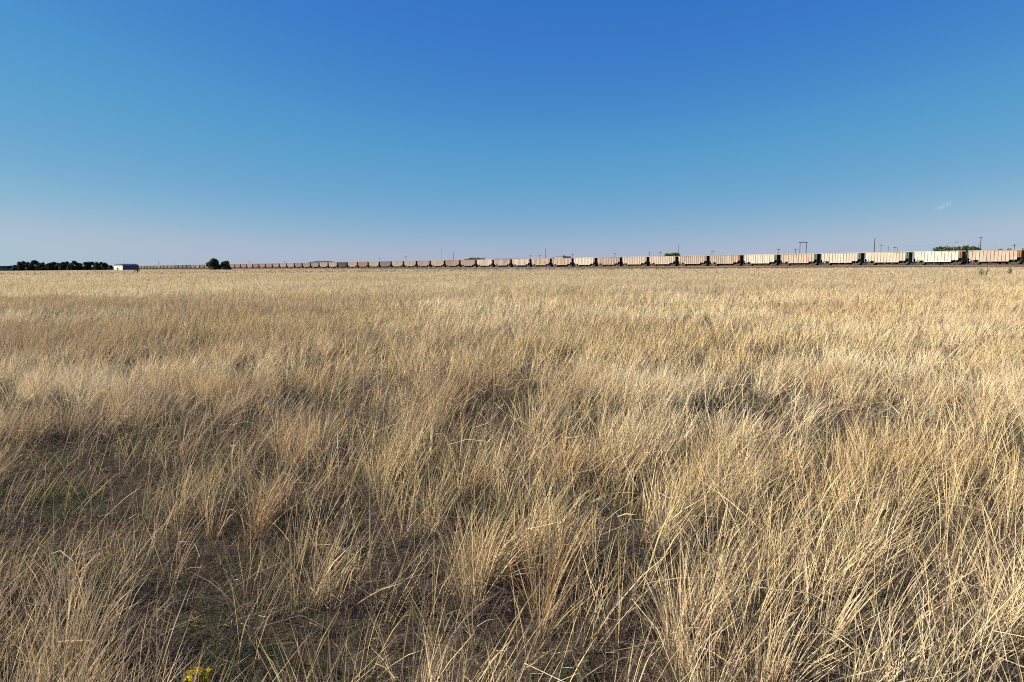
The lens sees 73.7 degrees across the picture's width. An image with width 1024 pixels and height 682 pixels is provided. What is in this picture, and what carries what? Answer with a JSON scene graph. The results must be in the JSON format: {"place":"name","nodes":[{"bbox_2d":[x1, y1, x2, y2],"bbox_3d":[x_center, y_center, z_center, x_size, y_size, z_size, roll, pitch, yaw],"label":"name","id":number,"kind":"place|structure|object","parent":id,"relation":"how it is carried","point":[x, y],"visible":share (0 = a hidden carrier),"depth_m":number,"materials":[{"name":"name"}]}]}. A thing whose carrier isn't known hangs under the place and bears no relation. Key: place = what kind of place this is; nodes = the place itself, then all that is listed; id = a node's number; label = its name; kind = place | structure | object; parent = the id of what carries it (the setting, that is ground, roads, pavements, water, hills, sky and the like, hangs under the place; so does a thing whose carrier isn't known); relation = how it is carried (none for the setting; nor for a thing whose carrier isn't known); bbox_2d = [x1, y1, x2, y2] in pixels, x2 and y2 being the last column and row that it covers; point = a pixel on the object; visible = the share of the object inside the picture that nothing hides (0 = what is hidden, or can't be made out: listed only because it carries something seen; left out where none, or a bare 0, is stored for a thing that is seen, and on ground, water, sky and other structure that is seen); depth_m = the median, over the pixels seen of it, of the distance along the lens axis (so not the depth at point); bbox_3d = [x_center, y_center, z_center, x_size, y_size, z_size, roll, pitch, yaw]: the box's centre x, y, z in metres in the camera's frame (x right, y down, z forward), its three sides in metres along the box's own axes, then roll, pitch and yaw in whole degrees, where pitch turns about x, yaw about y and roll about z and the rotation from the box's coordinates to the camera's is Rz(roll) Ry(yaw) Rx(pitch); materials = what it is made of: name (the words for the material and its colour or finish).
{"place":"outdoors","nodes":[
{"label":"outdoors","id":0,"kind":"place"},
{"bbox_2d":[0,262,1023,681],"bbox_3d":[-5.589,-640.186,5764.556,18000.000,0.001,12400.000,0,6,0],"label":"ground","id":1,"kind":"structure","parent":0,"point":[492,628],"depth_m":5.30,"materials":[{"name":"plant"}]},
{"bbox_2d":[0,266,12,270],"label":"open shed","id":2,"kind":"structure","parent":1,"relation":"on","point":[3,268],"depth_m":891.23,"materials":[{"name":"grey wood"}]},
{"bbox_2d":[13,261,24,270],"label":"tree","id":3,"kind":"object","parent":1,"relation":"on","point":[21,267],"visible":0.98,"depth_m":867.47,"materials":[{"name":"green plant"}]},
{"bbox_2d":[26,262,35,270],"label":"tree","id":4,"kind":"object","parent":1,"relation":"on","point":[31,266],"visible":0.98,"depth_m":869.99,"materials":[{"name":"green plant"}]},
{"bbox_2d":[35,263,41,270],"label":"tree","id":5,"kind":"object","parent":1,"relation":"on","point":[37,267],"visible":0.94,"depth_m":882.98,"materials":[{"name":"green plant"}]},
{"bbox_2d":[39,262,47,270],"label":"tree","id":6,"kind":"object","parent":1,"relation":"on","point":[42,265],"visible":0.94,"depth_m":882.34,"materials":[{"name":"green plant"}]},
{"bbox_2d":[46,263,54,270],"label":"tree","id":7,"kind":"object","parent":1,"relation":"on","point":[51,267],"visible":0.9,"depth_m":872.94,"materials":[{"name":"green plant"}]},
{"bbox_2d":[50,261,59,269],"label":"tree","id":8,"kind":"object","parent":1,"relation":"on","point":[55,264],"visible":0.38,"depth_m":899.07,"materials":[{"name":"green plant"}]},
{"bbox_2d":[58,262,66,269],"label":"tree","id":9,"kind":"object","parent":1,"relation":"on","point":[61,265],"visible":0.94,"depth_m":867.44,"materials":[{"name":"green plant"}]},
{"bbox_2d":[69,261,80,269],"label":"tree","id":10,"kind":"object","parent":1,"relation":"on","point":[76,264],"visible":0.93,"depth_m":872.77,"materials":[{"name":"green plant"}]},
{"bbox_2d":[80,262,90,269],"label":"tree","id":11,"kind":"object","parent":1,"relation":"on","point":[87,266],"visible":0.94,"depth_m":879.39,"materials":[{"name":"green plant"}]},
{"bbox_2d":[93,261,101,269],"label":"tree","id":12,"kind":"object","parent":1,"relation":"on","point":[97,266],"visible":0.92,"depth_m":869.88,"materials":[{"name":"green plant"}]},
{"bbox_2d":[101,262,108,269],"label":"tree","id":13,"kind":"object","parent":1,"relation":"on","point":[106,266],"visible":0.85,"depth_m":903.95,"materials":[{"name":"green plant"}]},
{"bbox_2d":[114,264,138,269],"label":"arched shed","id":14,"kind":"structure","parent":1,"relation":"on","point":[125,266],"depth_m":831.03,"materials":[{"name":"metal"}]},
{"bbox_2d":[183,666,212,681],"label":"wildflower","id":15,"kind":"object","parent":1,"relation":"on","point":[204,677],"visible":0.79,"depth_m":3.38,"materials":[{"name":"yellow plant"}]},
{"bbox_2d":[205,258,221,269],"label":"tree","id":16,"kind":"object","parent":1,"relation":"on","point":[212,264],"visible":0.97,"depth_m":632.28,"materials":[{"name":"green plant"}]},
{"bbox_2d":[220,260,231,269],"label":"tree","id":17,"kind":"object","parent":1,"relation":"on","point":[225,264],"visible":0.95,"depth_m":633.33,"materials":[{"name":"green plant"}]},
{"bbox_2d":[307,261,332,267],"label":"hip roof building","id":18,"kind":"structure","parent":1,"relation":"on","point":[318,262],"depth_m":599.04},
{"bbox_2d":[0,264,1023,299],"bbox_3d":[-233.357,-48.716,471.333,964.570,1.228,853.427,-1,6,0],"label":"distant grass","id":19,"kind":"structure","parent":1,"relation":"on","point":[109,283],"depth_m":84.34,"materials":[{"name":"beige plant"}]},
{"bbox_2d":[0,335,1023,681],"bbox_3d":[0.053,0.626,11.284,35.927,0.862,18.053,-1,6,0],"label":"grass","id":20,"kind":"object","parent":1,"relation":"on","point":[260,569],"depth_m":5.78,"materials":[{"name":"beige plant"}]},
{"bbox_2d":[555,255,570,266],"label":"cream building","id":21,"kind":"structure","parent":1,"relation":"on","point":[560,256],"depth_m":429.96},
{"bbox_2d":[140,265,1023,269],"bbox_3d":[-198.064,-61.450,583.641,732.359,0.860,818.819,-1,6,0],"label":"railway embankment","id":22,"kind":"structure","parent":1,"relation":"on","point":[799,267],"depth_m":286.70,"materials":[{"name":"brown gravel"}]},
{"bbox_2d":[250,265,1003,268],"bbox_3d":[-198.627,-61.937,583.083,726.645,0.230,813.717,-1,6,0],"label":"rail","id":23,"kind":"object","parent":22,"relation":"on","point":[684,266],"visible":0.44,"depth_m":272.56,"materials":[{"name":"metal"}]},
{"bbox_2d":[266,263,273,267],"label":"hopper car","id":24,"kind":"object","parent":23,"relation":"on","point":[269,265],"visible":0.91,"depth_m":596.45,"materials":[{"name":"beige metal"}]},
{"bbox_2d":[273,263,280,267],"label":"hopper car","id":25,"kind":"object","parent":23,"relation":"on","point":[275,265],"visible":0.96,"depth_m":585.18,"materials":[{"name":"beige metal"}]},
{"bbox_2d":[280,263,287,267],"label":"hopper car","id":26,"kind":"object","parent":23,"relation":"on","point":[282,265],"visible":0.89,"depth_m":574.39,"materials":[{"name":"beige metal"}]},
{"bbox_2d":[287,263,295,267],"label":"hopper car","id":27,"kind":"object","parent":23,"relation":"on","point":[290,265],"visible":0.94,"depth_m":563.96,"materials":[{"name":"beige metal"}]},
{"bbox_2d":[295,263,303,267],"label":"hopper car","id":28,"kind":"object","parent":23,"relation":"on","point":[298,265],"visible":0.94,"depth_m":552.86,"materials":[{"name":"beige metal"}]},
{"bbox_2d":[303,263,311,267],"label":"hopper car","id":29,"kind":"object","parent":23,"relation":"on","point":[306,265],"visible":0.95,"depth_m":542.05,"materials":[{"name":"beige metal"}]},
{"bbox_2d":[311,263,320,267],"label":"hopper car","id":30,"kind":"object","parent":23,"relation":"on","point":[314,265],"visible":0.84,"depth_m":530.67,"materials":[{"name":"beige metal"}]},
{"bbox_2d":[319,262,329,267],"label":"hopper car","id":31,"kind":"object","parent":23,"relation":"on","point":[324,264],"visible":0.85,"depth_m":519.82,"materials":[{"name":"beige metal"}]},
{"bbox_2d":[328,262,338,267],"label":"hopper car","id":32,"kind":"object","parent":23,"relation":"on","point":[333,264],"visible":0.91,"depth_m":508.64,"materials":[{"name":"beige metal"}]},
{"bbox_2d":[338,262,348,267],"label":"hopper car","id":33,"kind":"object","parent":23,"relation":"on","point":[342,264],"visible":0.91,"depth_m":498.17,"materials":[{"name":"black metal"}]},
{"bbox_2d":[348,262,358,267],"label":"hopper car","id":34,"kind":"object","parent":23,"relation":"on","point":[352,264],"visible":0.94,"depth_m":487.17,"materials":[{"name":"beige metal"}]},
{"bbox_2d":[358,262,369,267],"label":"hopper car","id":35,"kind":"object","parent":23,"relation":"on","point":[362,264],"visible":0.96,"depth_m":475.74,"materials":[{"name":"beige metal"}]},
{"bbox_2d":[369,261,379,267],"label":"hopper car","id":36,"kind":"object","parent":23,"relation":"on","point":[373,264],"visible":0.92,"depth_m":464.77,"materials":[{"name":"beige metal"}]},
{"bbox_2d":[380,261,391,267],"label":"hopper car","id":37,"kind":"object","parent":23,"relation":"on","point":[384,264],"visible":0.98,"depth_m":454.30,"materials":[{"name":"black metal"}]},
{"bbox_2d":[392,261,405,267],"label":"hopper car","id":38,"kind":"object","parent":23,"relation":"on","point":[395,264],"visible":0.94,"depth_m":443.48,"materials":[{"name":"beige metal"}]},
{"bbox_2d":[404,261,418,267],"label":"hopper car","id":39,"kind":"object","parent":23,"relation":"on","point":[407,264],"visible":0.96,"depth_m":432.31,"materials":[{"name":"beige metal"}]},
{"bbox_2d":[417,260,431,267],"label":"hopper car","id":40,"kind":"object","parent":23,"relation":"on","point":[427,263],"visible":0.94,"depth_m":421.13,"materials":[{"name":"beige metal"}]},
{"bbox_2d":[431,260,446,267],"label":"hopper car","id":41,"kind":"object","parent":23,"relation":"on","point":[437,263],"visible":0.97,"depth_m":410.07,"materials":[{"name":"beige metal"}]},
{"bbox_2d":[445,260,461,267],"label":"hopper car","id":42,"kind":"object","parent":23,"relation":"on","point":[452,263],"visible":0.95,"depth_m":399.29,"materials":[{"name":"beige metal"}]},
{"bbox_2d":[461,260,477,266],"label":"hopper car","id":43,"kind":"object","parent":23,"relation":"on","point":[468,263],"visible":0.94,"depth_m":388.15,"materials":[{"name":"beige metal"}]},
{"bbox_2d":[477,259,494,266],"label":"hopper car","id":44,"kind":"object","parent":23,"relation":"on","point":[485,263],"visible":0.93,"depth_m":377.00,"materials":[{"name":"beige metal"}]},
{"bbox_2d":[494,259,512,266],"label":"hopper car","id":45,"kind":"object","parent":23,"relation":"on","point":[502,262],"visible":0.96,"depth_m":366.49,"materials":[{"name":"beige metal"}]},
{"bbox_2d":[512,259,531,266],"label":"hopper car","id":46,"kind":"object","parent":23,"relation":"on","point":[520,262],"visible":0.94,"depth_m":355.47,"materials":[{"name":"beige metal"}]},
{"bbox_2d":[531,258,552,266],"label":"hopper car","id":47,"kind":"object","parent":23,"relation":"on","point":[538,262],"visible":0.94,"depth_m":344.21,"materials":[{"name":"beige metal"}]},
{"bbox_2d":[552,258,574,266],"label":"hopper car","id":48,"kind":"object","parent":23,"relation":"on","point":[558,262],"visible":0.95,"depth_m":333.27,"materials":[{"name":"beige metal"}]},
{"bbox_2d":[574,257,597,266],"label":"hopper car","id":49,"kind":"object","parent":23,"relation":"on","point":[581,262],"visible":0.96,"depth_m":322.04,"materials":[{"name":"white metal"}]},
{"bbox_2d":[597,257,622,266],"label":"hopper car","id":50,"kind":"object","parent":23,"relation":"on","point":[608,261],"visible":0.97,"depth_m":311.41,"materials":[{"name":"beige metal"}]},
{"bbox_2d":[622,256,648,266],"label":"hopper car","id":51,"kind":"object","parent":23,"relation":"on","point":[635,261],"visible":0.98,"depth_m":300.70,"materials":[{"name":"beige metal"}]},
{"bbox_2d":[649,256,678,265],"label":"hopper car","id":52,"kind":"object","parent":23,"relation":"on","point":[663,260],"visible":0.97,"depth_m":289.44,"materials":[{"name":"beige metal"}]},
{"bbox_2d":[678,255,709,265],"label":"hopper car","id":53,"kind":"object","parent":23,"relation":"on","point":[702,260],"visible":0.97,"depth_m":278.17,"materials":[{"name":"beige metal"}]},
{"bbox_2d":[710,255,743,265],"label":"hopper car","id":54,"kind":"object","parent":23,"relation":"on","point":[718,260],"visible":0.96,"depth_m":267.48,"materials":[{"name":"beige metal"}]},
{"bbox_2d":[743,254,780,265],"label":"hopper car","id":55,"kind":"object","parent":23,"relation":"on","point":[763,259],"visible":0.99,"depth_m":256.35,"materials":[{"name":"white metal"}]},
{"bbox_2d":[780,253,820,265],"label":"hopper car","id":56,"kind":"object","parent":23,"relation":"on","point":[810,259],"visible":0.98,"depth_m":245.49,"materials":[{"name":"beige metal"}]},
{"bbox_2d":[820,253,864,265],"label":"hopper car","id":57,"kind":"object","parent":23,"relation":"on","point":[829,259],"visible":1,"depth_m":234.73,"materials":[{"name":"white metal"}]},
{"bbox_2d":[864,252,912,264],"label":"hopper car","id":58,"kind":"object","parent":23,"relation":"on","point":[899,258],"visible":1,"depth_m":223.74,"materials":[{"name":"white metal"}]},
{"bbox_2d":[913,251,965,264],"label":"hopper car","id":59,"kind":"object","parent":23,"relation":"on","point":[939,257],"visible":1,"depth_m":212.86,"materials":[{"name":"white metal"}]},
{"bbox_2d":[966,250,1023,264],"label":"hopper car","id":60,"kind":"object","parent":23,"relation":"on","point":[978,257],"visible":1,"depth_m":201.97,"materials":[{"name":"beige metal"}]},
{"bbox_2d":[932,246,949,264],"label":"tree","id":61,"kind":"object","parent":1,"relation":"on","point":[939,248],"visible":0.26,"depth_m":326.11,"materials":[{"name":"green plant"}]},
{"bbox_2d":[946,246,961,264],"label":"tree","id":62,"kind":"object","parent":1,"relation":"on","point":[951,248],"visible":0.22,"depth_m":331.10,"materials":[{"name":"green plant"}]},
{"bbox_2d":[956,245,970,264],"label":"tree","id":63,"kind":"object","parent":1,"relation":"on","point":[964,247],"visible":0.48,"depth_m":326.92,"materials":[{"name":"green plant"}]},
{"bbox_2d":[966,246,981,264],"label":"tree","id":64,"kind":"object","parent":1,"relation":"on","point":[975,248],"visible":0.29,"depth_m":325.86,"materials":[{"name":"green plant"}]},
{"bbox_2d":[977,266,989,276],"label":"shrub","id":65,"kind":"object","parent":1,"relation":"on","point":[980,272],"visible":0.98,"depth_m":89.52,"materials":[{"name":"beige plant"}]},
{"bbox_2d":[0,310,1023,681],"bbox_3d":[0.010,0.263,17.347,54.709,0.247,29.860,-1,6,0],"label":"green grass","id":66,"kind":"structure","parent":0,"point":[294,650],"depth_m":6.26,"materials":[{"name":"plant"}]},
{"bbox_2d":[0,0,1023,268],"label":"sky","id":67,"kind":"structure","parent":0,"point":[140,132],"materials":[{"name":"blue"}]}
]}

